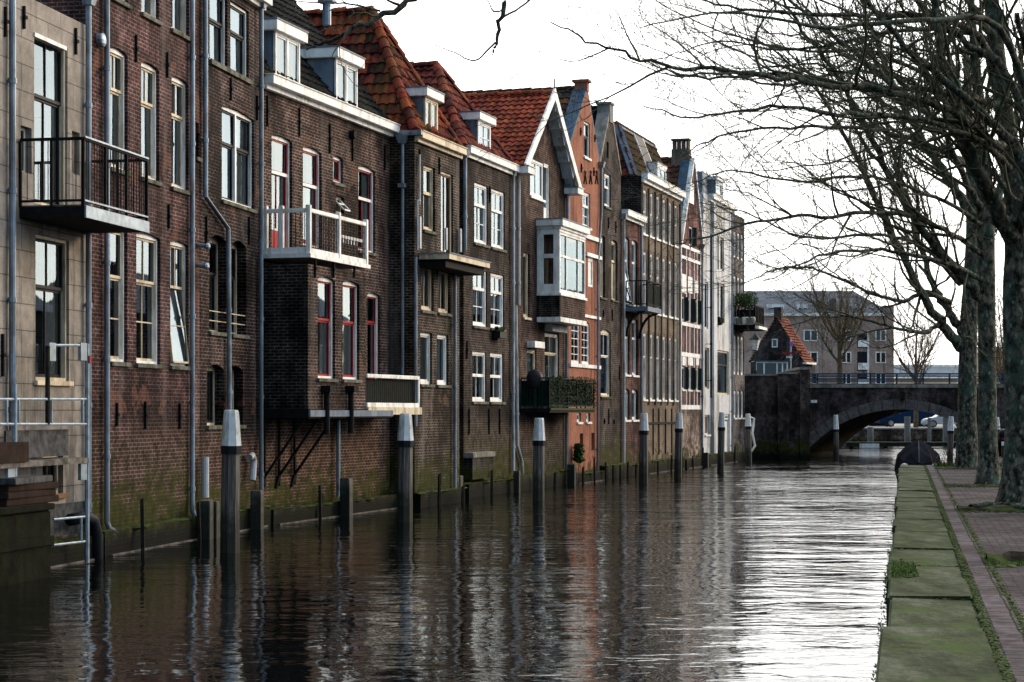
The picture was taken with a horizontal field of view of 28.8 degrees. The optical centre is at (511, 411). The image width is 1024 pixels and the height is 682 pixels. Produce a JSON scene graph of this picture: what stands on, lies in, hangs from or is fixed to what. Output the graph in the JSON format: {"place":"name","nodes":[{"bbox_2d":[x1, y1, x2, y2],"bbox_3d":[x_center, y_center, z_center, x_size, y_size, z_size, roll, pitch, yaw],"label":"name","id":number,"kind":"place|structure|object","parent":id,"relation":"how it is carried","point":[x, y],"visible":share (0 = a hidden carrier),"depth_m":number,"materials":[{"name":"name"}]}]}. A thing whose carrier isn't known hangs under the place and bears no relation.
{"place":"outdoors","nodes":[
{"label":"outdoors","id":0,"kind":"place"},
{"bbox_2d":[0,446,955,681],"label":"water","id":1,"kind":"structure","parent":0,"point":[764,570],"depth_m":30.62,"materials":[{"name":"black liquid"}]},
{"bbox_2d":[0,503,54,586],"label":"mooring platform","id":2,"kind":"structure","parent":1,"relation":"on","point":[26,540],"depth_m":32.72,"materials":[{"name":"wood"}]},
{"bbox_2d":[0,495,58,505],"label":"board","id":3,"kind":"object","parent":2,"relation":"on","point":[29,500],"visible":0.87,"depth_m":33.29,"materials":[{"name":"brown wood"}]},
{"bbox_2d":[0,488,55,498],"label":"board","id":4,"kind":"object","parent":3,"relation":"on","point":[23,494],"visible":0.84,"depth_m":33.19,"materials":[{"name":"brown wood"}]},
{"bbox_2d":[0,482,58,491],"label":"board","id":5,"kind":"object","parent":4,"relation":"on","point":[27,487],"visible":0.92,"depth_m":33.30,"materials":[{"name":"brown wood"}]},
{"bbox_2d":[0,475,52,484],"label":"board","id":6,"kind":"object","parent":5,"relation":"on","point":[20,480],"visible":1,"depth_m":33.12,"materials":[{"name":"wood"}]},
{"bbox_2d":[0,342,91,562],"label":"scaffold","id":7,"kind":"object","parent":1,"relation":"in","point":[48,443],"visible":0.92,"depth_m":35.30,"materials":[{"name":"metal"}]},
{"bbox_2d":[0,442,28,462],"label":"plank","id":8,"kind":"object","parent":7,"relation":"on","point":[12,452],"visible":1,"depth_m":33.28,"materials":[{"name":"wood"}]},
{"bbox_2d":[0,0,148,567],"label":"canal house","id":9,"kind":"structure","parent":1,"relation":"in","point":[52,219],"depth_m":36.50,"materials":[{"name":"beige paint"}]},
{"bbox_2d":[34,39,64,204],"bbox_3d":[-8.612,-5.255,36.398,0.300,3.054,1.499,0,0,10],"label":"window","id":10,"kind":"structure","parent":9,"relation":"in","point":[52,97],"depth_m":36.98,"materials":[{"name":"glass"}]},
{"bbox_2d":[34,234,73,385],"bbox_3d":[-8.542,-1.828,36.450,0.420,2.715,1.645,0,0,10],"label":"window","id":11,"kind":"structure","parent":9,"relation":"in","point":[53,287],"depth_m":37.02,"materials":[{"name":"glass"}]},
{"bbox_2d":[43,456,67,498],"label":"window","id":12,"kind":"structure","parent":9,"relation":"in","point":[52,469],"depth_m":36.87,"materials":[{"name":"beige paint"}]},
{"bbox_2d":[65,511,102,559],"bbox_3d":[-7.970,2.754,37.256,0.277,1.797,1.181,0,0,16],"label":"drain elbow","id":13,"kind":"object","parent":9,"relation":"attached to","point":[97,536],"visible":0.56,"depth_m":37.55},
{"bbox_2d":[36,0,210,556],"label":"canal house","id":14,"kind":"structure","parent":1,"relation":"in","point":[145,294],"depth_m":41.76,"materials":[{"name":"brown brick"}]},
{"bbox_2d":[110,48,130,176],"bbox_3d":[-7.962,-6.002,39.860,0.340,2.509,1.074,0,0,10],"label":"window","id":15,"kind":"structure","parent":14,"relation":"in","point":[116,57],"depth_m":40.24,"materials":[{"name":"glass"}]},
{"bbox_2d":[110,233,131,366],"bbox_3d":[-7.964,-2.300,39.846,0.340,2.799,1.062,0,0,10],"label":"window","id":16,"kind":"structure","parent":14,"relation":"in","point":[118,277],"depth_m":40.24,"materials":[{"name":"white paint"}]},
{"bbox_2d":[135,233,164,368],"bbox_3d":[-7.666,-2.300,41.480,0.340,2.799,1.531,0,0,10],"label":"window","id":17,"kind":"structure","parent":14,"relation":"in","point":[151,283],"depth_m":42.09,"materials":[{"name":"white paint"}]},
{"bbox_2d":[140,0,162,25],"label":"window","id":18,"kind":"structure","parent":14,"relation":"in","point":[148,12],"depth_m":41.95,"materials":[{"name":"white paint"}]},
{"bbox_2d":[140,62,162,186],"bbox_3d":[-7.648,-6.002,41.579,0.340,2.509,1.185,0,0,10],"label":"window","id":19,"kind":"structure","parent":14,"relation":"in","point":[148,74],"depth_m":42.00,"materials":[{"name":"white paint"}]},
{"bbox_2d":[169,241,190,370],"bbox_3d":[-7.330,-2.300,43.327,0.340,2.799,1.284,0,0,10],"label":"window","id":20,"kind":"structure","parent":14,"relation":"in","point":[178,337],"depth_m":43.77,"materials":[{"name":"glass"}]},
{"bbox_2d":[170,0,190,41],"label":"window","id":21,"kind":"structure","parent":14,"relation":"in","point":[178,7],"depth_m":43.83,"materials":[{"name":"glass"}]},
{"bbox_2d":[170,77,190,195],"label":"window","id":22,"kind":"structure","parent":14,"relation":"in","point":[178,87],"depth_m":43.79,"materials":[{"name":"glass"}]},
{"bbox_2d":[140,498,144,550],"bbox_3d":[-7.402,2.732,39.914,0.080,2.000,0.080,-1,-2,-6],"label":"timber stake","id":23,"kind":"object","parent":1,"relation":"in","point":[142,524],"visible":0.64,"depth_m":39.89,"materials":[{"name":"wood"}]},
{"bbox_2d":[197,500,212,539],"bbox_3d":[-6.716,2.975,43.629,0.280,2.050,0.280,0,0,10],"label":"pile stub","id":24,"kind":"object","parent":1,"relation":"in","point":[206,510],"visible":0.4,"depth_m":43.49,"materials":[{"name":"wood"}]},
{"bbox_2d":[213,501,219,538],"bbox_3d":[-6.607,2.990,43.945,0.260,2.020,0.260,0,0,10],"label":"pile stub","id":25,"kind":"object","parent":1,"relation":"in","point":[216,519],"visible":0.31,"depth_m":43.81,"materials":[{"name":"wood"}]},
{"bbox_2d":[220,410,241,552],"bbox_3d":[-5.585,1.986,39.486,0.420,4.028,0.421,1,1,0],"label":"mooring post","id":26,"kind":"object","parent":1,"relation":"in","point":[231,446],"visible":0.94,"depth_m":39.32,"materials":[{"name":"grey wood"}]},
{"bbox_2d":[200,0,272,530],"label":"canal house","id":27,"kind":"structure","parent":1,"relation":"in","point":[232,198],"depth_m":47.29,"materials":[{"name":"brown brick"}]},
{"bbox_2d":[206,365,222,429],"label":"window","id":28,"kind":"structure","parent":27,"relation":"in","point":[210,370],"depth_m":46.24,"materials":[{"name":"beige paint"}]},
{"bbox_2d":[210,0,224,64],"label":"window","id":29,"kind":"structure","parent":27,"relation":"in","point":[217,7],"depth_m":46.45,"materials":[{"name":"glass"}]},
{"bbox_2d":[208,237,227,336],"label":"window","id":30,"kind":"structure","parent":27,"relation":"in","point":[213,241],"depth_m":46.48,"materials":[{"name":"beige paint"}]},
{"bbox_2d":[230,2,245,76],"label":"window","id":31,"kind":"structure","parent":27,"relation":"in","point":[237,32],"depth_m":47.98,"materials":[{"name":"glass"}]},
{"bbox_2d":[221,106,257,213],"bbox_3d":[-6.600,-5.983,47.338,0.340,2.330,2.585,0,0,10],"label":"window","id":32,"kind":"structure","parent":27,"relation":"in","point":[238,145],"depth_m":47.79,"materials":[{"name":"glass"}]},
{"bbox_2d":[231,242,249,338],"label":"window","id":33,"kind":"structure","parent":27,"relation":"in","point":[234,314],"depth_m":47.89,"materials":[{"name":"glass"}]},
{"bbox_2d":[250,490,263,529],"bbox_3d":[-6.052,2.940,47.272,0.260,2.120,0.260,0,0,10],"label":"pile stub","id":34,"kind":"object","parent":1,"relation":"in","point":[256,509],"visible":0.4,"depth_m":47.15,"materials":[{"name":"wood"}]},
{"bbox_2d":[263,0,421,524],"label":"canal house","id":35,"kind":"structure","parent":1,"relation":"in","point":[336,398],"depth_m":51.99,"materials":[{"name":"brown brick"}]},
{"bbox_2d":[272,135,288,247],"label":"window","id":36,"kind":"structure","parent":35,"relation":"in","point":[281,172],"depth_m":50.79,"materials":[{"name":"white paint"}]},
{"bbox_2d":[303,147,318,247],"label":"window","id":37,"kind":"structure","parent":35,"relation":"in","point":[311,184],"depth_m":52.81,"materials":[{"name":"glass"}]},
{"bbox_2d":[317,277,338,381],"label":"window","id":38,"kind":"structure","parent":35,"relation":"in","point":[325,284],"depth_m":50.42,"materials":[{"name":"glass"}]},
{"bbox_2d":[332,156,345,187],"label":"window","id":39,"kind":"structure","parent":35,"relation":"in","point":[336,161],"depth_m":54.30,"materials":[{"name":"white paint"}]},
{"bbox_2d":[342,281,362,382],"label":"window","id":40,"kind":"structure","parent":35,"relation":"in","point":[349,288],"depth_m":52.04,"materials":[{"name":"glass"}]},
{"bbox_2d":[358,166,378,256],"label":"window","id":41,"kind":"structure","parent":35,"relation":"in","point":[366,198],"depth_m":56.73,"materials":[{"name":"white paint"}]},
{"bbox_2d":[367,293,376,378],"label":"window","id":42,"kind":"structure","parent":35,"relation":"in","point":[373,298],"depth_m":57.12,"materials":[{"name":"white paint"}]},
{"bbox_2d":[340,478,352,515],"bbox_3d":[-4.428,2.890,53.216,0.280,2.220,0.280,0,0,16],"label":"pile stub","id":43,"kind":"object","parent":1,"relation":"in","point":[346,496],"visible":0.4,"depth_m":53.09,"materials":[{"name":"wood"}]},
{"bbox_2d":[303,6,490,507],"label":"canal house","id":44,"kind":"structure","parent":1,"relation":"in","point":[429,264],"depth_m":59.24,"materials":[{"name":"brown brick"}]},
{"bbox_2d":[420,332,434,387],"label":"window","id":45,"kind":"structure","parent":44,"relation":"in","point":[424,337],"depth_m":59.22,"materials":[{"name":"glass"}]},
{"bbox_2d":[421,268,436,314],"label":"window","id":46,"kind":"structure","parent":44,"relation":"in","point":[425,273],"depth_m":59.34,"materials":[{"name":"beige paint"}]},
{"bbox_2d":[423,165,437,235],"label":"window","id":47,"kind":"structure","parent":44,"relation":"in","point":[427,171],"depth_m":59.50,"materials":[{"name":"beige paint"}]},
{"bbox_2d":[436,334,451,387],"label":"window","id":48,"kind":"structure","parent":44,"relation":"in","point":[441,339],"depth_m":60.71,"materials":[{"name":"glass"}]},
{"bbox_2d":[438,271,452,316],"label":"window","id":49,"kind":"structure","parent":44,"relation":"in","point":[442,277],"depth_m":60.86,"materials":[{"name":"beige paint"}]},
{"bbox_2d":[441,171,450,251],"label":"window","id":50,"kind":"structure","parent":44,"relation":"in","point":[445,178],"depth_m":61.13,"materials":[{"name":"beige paint"}]},
{"bbox_2d":[397,413,413,521],"bbox_3d":[-2.712,2.027,50.505,0.406,3.950,0.439,0,0,29],"label":"mooring post","id":51,"kind":"object","parent":1,"relation":"in","point":[405,441],"visible":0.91,"depth_m":50.35,"materials":[{"name":"grey wood"}]},
{"bbox_2d":[410,60,520,497],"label":"canal house","id":52,"kind":"structure","parent":1,"relation":"in","point":[487,332],"depth_m":66.86,"materials":[{"name":"brown brick"}]},
{"bbox_2d":[472,351,488,403],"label":"window","id":53,"kind":"structure","parent":52,"relation":"in","point":[479,400],"depth_m":66.52,"materials":[{"name":"white paint"}]},
{"bbox_2d":[472,271,489,329],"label":"window","id":54,"kind":"structure","parent":52,"relation":"in","point":[482,324],"depth_m":66.60,"materials":[{"name":"white paint"}]},
{"bbox_2d":[474,182,489,248],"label":"window","id":55,"kind":"structure","parent":52,"relation":"in","point":[482,243],"depth_m":66.68,"materials":[{"name":"white paint"}]},
{"bbox_2d":[490,353,505,404],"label":"window","id":56,"kind":"structure","parent":52,"relation":"in","point":[496,376],"depth_m":68.28,"materials":[{"name":"white paint"}]},
{"bbox_2d":[490,273,506,331],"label":"window","id":57,"kind":"structure","parent":52,"relation":"in","point":[500,278],"depth_m":68.51,"materials":[{"name":"white paint"}]},
{"bbox_2d":[491,189,506,252],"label":"window","id":58,"kind":"structure","parent":52,"relation":"in","point":[499,247],"depth_m":68.58,"materials":[{"name":"white paint"}]},
{"bbox_2d":[463,79,596,490],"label":"canal house","id":59,"kind":"structure","parent":1,"relation":"in","point":[550,299],"depth_m":72.68,"materials":[{"name":"brown brick"}]},
{"bbox_2d":[523,253,531,319],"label":"window","id":60,"kind":"structure","parent":59,"relation":"in","point":[525,256],"depth_m":71.68,"materials":[{"name":"beige paint"}]},
{"bbox_2d":[525,369,542,408],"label":"barbecue","id":61,"kind":"object","parent":59,"relation":"on","point":[533,380],"visible":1,"depth_m":70.26,"materials":[{"name":"paint"}]},
{"bbox_2d":[530,159,545,202],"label":"window","id":62,"kind":"structure","parent":59,"relation":"in","point":[536,181],"depth_m":73.16,"materials":[{"name":"white paint"}]},
{"bbox_2d":[544,163,548,217],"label":"window","id":63,"kind":"structure","parent":59,"relation":"in","point":[546,167],"depth_m":74.19,"materials":[{"name":"white paint"}]},
{"bbox_2d":[545,333,556,380],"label":"window","id":64,"kind":"structure","parent":59,"relation":"in","point":[552,338],"depth_m":75.36,"materials":[{"name":"glass"}]},
{"bbox_2d":[536,218,590,325],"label":"bay window","id":65,"kind":"structure","parent":59,"relation":"in","point":[555,305],"depth_m":72.88,"materials":[{"name":"white paint"}]},
{"bbox_2d":[461,79,605,483],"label":"canal house","id":66,"kind":"structure","parent":1,"relation":"in","point":[583,427],"depth_m":79.92,"materials":[{"name":"orange brick"}]},
{"bbox_2d":[532,418,544,500],"bbox_3d":[0.840,2.101,62.504,0.376,3.802,0.406,0,0,28],"label":"mooring post","id":67,"kind":"object","parent":1,"relation":"in","point":[538,443],"visible":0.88,"depth_m":62.36,"materials":[{"name":"black metal"}]},
{"bbox_2d":[591,101,626,478],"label":"canal house","id":68,"kind":"structure","parent":1,"relation":"in","point":[609,349],"depth_m":83.51,"materials":[{"name":"brick"}]},
{"bbox_2d":[600,330,612,398],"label":"window","id":69,"kind":"structure","parent":68,"relation":"in","point":[604,334],"depth_m":83.47,"materials":[{"name":"glass"}]},
{"bbox_2d":[620,209,660,475],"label":"canal house","id":70,"kind":"structure","parent":1,"relation":"in","point":[632,309],"depth_m":86.95,"materials":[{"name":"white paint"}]},
{"bbox_2d":[632,319,639,377],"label":"window","id":71,"kind":"structure","parent":70,"relation":"in","point":[634,321],"depth_m":88.42,"materials":[{"name":"glass"}]},
{"bbox_2d":[639,413,648,482],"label":"mooring post","id":72,"kind":"object","parent":1,"relation":"in","point":[643,448],"visible":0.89,"depth_m":77.89,"materials":[{"name":"black wood"}]},
{"bbox_2d":[614,121,685,473],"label":"canal house","id":73,"kind":"structure","parent":1,"relation":"in","point":[659,373],"depth_m":92.64,"materials":[{"name":"brick"}]},
{"bbox_2d":[643,334,647,400],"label":"window","id":74,"kind":"structure","parent":73,"relation":"in","point":[644,335],"depth_m":90.10,"materials":[{"name":"glass"}]},
{"bbox_2d":[622,138,705,468],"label":"canal house","id":75,"kind":"structure","parent":1,"relation":"in","point":[691,359],"depth_m":100.07,"materials":[{"name":"white paint"}]},
{"bbox_2d":[674,413,682,477],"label":"mooring post","id":76,"kind":"object","parent":1,"relation":"in","point":[678,445],"visible":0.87,"depth_m":83.87,"materials":[{"name":"black wood"}]},
{"bbox_2d":[697,171,737,465],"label":"canal house","id":77,"kind":"structure","parent":1,"relation":"in","point":[717,371],"depth_m":106.73,"materials":[{"name":"beige paint"}]},
{"bbox_2d":[717,350,726,394],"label":"window","id":78,"kind":"structure","parent":77,"relation":"in","point":[721,355],"depth_m":109.30,"materials":[{"name":"glass"}]},
{"bbox_2d":[717,412,724,471],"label":"mooring post","id":79,"kind":"object","parent":1,"relation":"in","point":[721,443],"visible":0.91,"depth_m":91.84,"materials":[{"name":"black wood"}]},
{"bbox_2d":[745,414,751,462],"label":"mooring post","id":80,"kind":"object","parent":1,"relation":"in","point":[748,428],"visible":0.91,"depth_m":107.89,"materials":[{"name":"black wood"}]},
{"bbox_2d":[733,214,766,460],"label":"canal house","id":81,"kind":"structure","parent":1,"relation":"in","point":[739,388],"depth_m":113.08,"materials":[{"name":"white paint"}]},
{"bbox_2d":[740,290,758,323],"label":"potted shrub","id":82,"kind":"object","parent":81,"relation":"on","point":[748,298],"visible":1,"depth_m":111.02,"materials":[{"name":"green plant"}]},
{"bbox_2d":[745,367,810,458],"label":"abutment wall","id":83,"kind":"structure","parent":1,"relation":"in","point":[777,406],"depth_m":116.65,"materials":[{"name":"brick"}]},
{"bbox_2d":[833,415,838,458],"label":"mooring post","id":84,"kind":"object","parent":1,"relation":"in","point":[835,438],"visible":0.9,"depth_m":117.85,"materials":[{"name":"black wood"}]},
{"bbox_2d":[843,442,955,447],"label":"landing stage","id":85,"kind":"object","parent":1,"relation":"on","point":[882,444],"visible":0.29,"depth_m":152.00,"materials":[{"name":"white paint"}]},
{"bbox_2d":[847,428,956,441],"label":"quay wall","id":86,"kind":"structure","parent":1,"relation":"in","point":[888,434],"depth_m":165.20,"materials":[{"name":"brick"}]},
{"bbox_2d":[810,373,1004,456],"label":"bridge","id":87,"kind":"structure","parent":1,"relation":"in","point":[856,408],"depth_m":122.00,"materials":[{"name":"brick"}]},
{"bbox_2d":[894,439,940,477],"bbox_3d":[13.441,1.975,65.864,1.600,2.150,6.200,0,0,11],"label":"moored boat","id":88,"kind":"object","parent":1,"relation":"on","point":[916,452],"visible":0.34,"depth_m":63.83,"materials":[{"name":"paint"}]},
{"bbox_2d":[875,465,1002,681],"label":"quay wall","id":89,"kind":"structure","parent":1,"relation":"in","point":[924,638],"depth_m":16.14,"materials":[{"name":"stone"}]},
{"bbox_2d":[871,504,894,680],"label":"quay weeds","id":90,"kind":"object","parent":89,"relation":"attached to","point":[884,595],"visible":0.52,"depth_m":17.80,"materials":[{"name":"green plant"}]},
{"bbox_2d":[947,416,953,462],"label":"mooring post","id":91,"kind":"object","parent":1,"relation":"in","point":[950,438],"visible":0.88,"depth_m":107.86,"materials":[{"name":"black wood"}]},
{"bbox_2d":[297,0,1023,363],"label":"sky","id":92,"kind":"structure","parent":0,"point":[443,27],"materials":[{"name":"white"}]},
{"bbox_2d":[745,291,893,425],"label":"apartment building","id":93,"kind":"structure","parent":0,"point":[870,359],"depth_m":190.00,"materials":[{"name":"brick"}]},
{"bbox_2d":[787,246,890,383],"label":"bare tree","id":94,"kind":"object","parent":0,"point":[840,356],"visible":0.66,"depth_m":161.83,"materials":[{"name":"plant"}]},
{"bbox_2d":[865,423,956,427],"bbox_3d":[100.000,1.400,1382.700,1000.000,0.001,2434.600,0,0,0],"label":"road","id":95,"kind":"structure","parent":0,"point":[896,425],"depth_m":184.61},
{"bbox_2d":[877,410,934,426],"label":"parked car","id":96,"kind":"object","parent":95,"relation":"on","point":[889,421],"visible":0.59,"depth_m":181.00,"materials":[{"name":"blue paint"}]},
{"bbox_2d":[868,283,959,427],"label":"bare tree","id":97,"kind":"object","parent":95,"relation":"on","point":[923,358],"visible":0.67,"depth_m":171.82,"materials":[{"name":"plant"}]},
{"bbox_2d":[894,364,957,383],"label":"pale office","id":98,"kind":"structure","parent":95,"relation":"on","point":[941,368],"depth_m":330.00,"materials":[{"name":"white paint"}]},
{"bbox_2d":[946,267,1003,383],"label":"bare tree","id":99,"kind":"object","parent":95,"relation":"on","point":[998,352],"visible":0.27,"depth_m":174.24,"materials":[{"name":"plant"}]},
{"bbox_2d":[925,457,1023,678],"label":"pavement","id":100,"kind":"structure","parent":0,"point":[1000,533],"depth_m":27.89,"materials":[{"name":"brick"}]},
{"bbox_2d":[290,0,530,96],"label":"bare tree","id":101,"kind":"object","parent":100,"relation":"on","point":[402,5],"visible":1,"depth_m":12.46,"materials":[{"name":"brown plant"}]},
{"bbox_2d":[469,0,1023,503],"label":"bare tree","id":102,"kind":"object","parent":100,"relation":"on","point":[1005,222],"visible":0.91,"depth_m":31.09,"materials":[{"name":"brown plant"}]},
{"bbox_2d":[588,0,1023,483],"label":"bare tree","id":103,"kind":"object","parent":100,"relation":"on","point":[982,292],"visible":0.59,"depth_m":41.30,"materials":[{"name":"brown plant"}]},
{"bbox_2d":[640,0,1021,467],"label":"bare tree","id":104,"kind":"object","parent":100,"relation":"on","point":[966,456],"visible":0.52,"depth_m":55.08,"materials":[{"name":"brown plant"}]},
{"bbox_2d":[640,0,1023,509],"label":"bare tree","id":105,"kind":"object","parent":100,"relation":"on","point":[999,130],"visible":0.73,"depth_m":30.66,"materials":[{"name":"brown plant"}]},
{"bbox_2d":[885,460,1023,681],"bbox_3d":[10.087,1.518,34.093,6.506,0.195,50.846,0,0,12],"label":"grass","id":106,"kind":"structure","parent":100,"relation":"on","point":[902,570],"depth_m":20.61,"materials":[{"name":"plant"}]},
{"bbox_2d":[927,465,1023,681],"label":"edging strip","id":107,"kind":"object","parent":100,"relation":"on","point":[1005,624],"visible":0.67,"depth_m":17.56,"materials":[{"name":"brick"}]},
{"bbox_2d":[957,505,1023,511],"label":"soil strip","id":108,"kind":"object","parent":100,"relation":"on","point":[999,508],"visible":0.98,"depth_m":32.09,"materials":[{"name":"plant"}]},
{"bbox_2d":[985,551,1023,565],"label":"grass","id":109,"kind":"structure","parent":100,"relation":"on","point":[1017,557],"depth_m":21.02,"materials":[{"name":"plant"}]},
{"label":"street","id":110,"kind":"structure","parent":0,"visible":0},
{"bbox_2d":[751,360,789,373],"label":"glazed veranda","id":111,"kind":"object","parent":110,"relation":"on","point":[767,367],"visible":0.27,"depth_m":146.11,"materials":[{"name":"glass"}]},
{"bbox_2d":[748,307,815,383],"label":"gabled house","id":112,"kind":"structure","parent":110,"relation":"on","point":[776,346],"depth_m":150.17,"materials":[{"name":"brick"}]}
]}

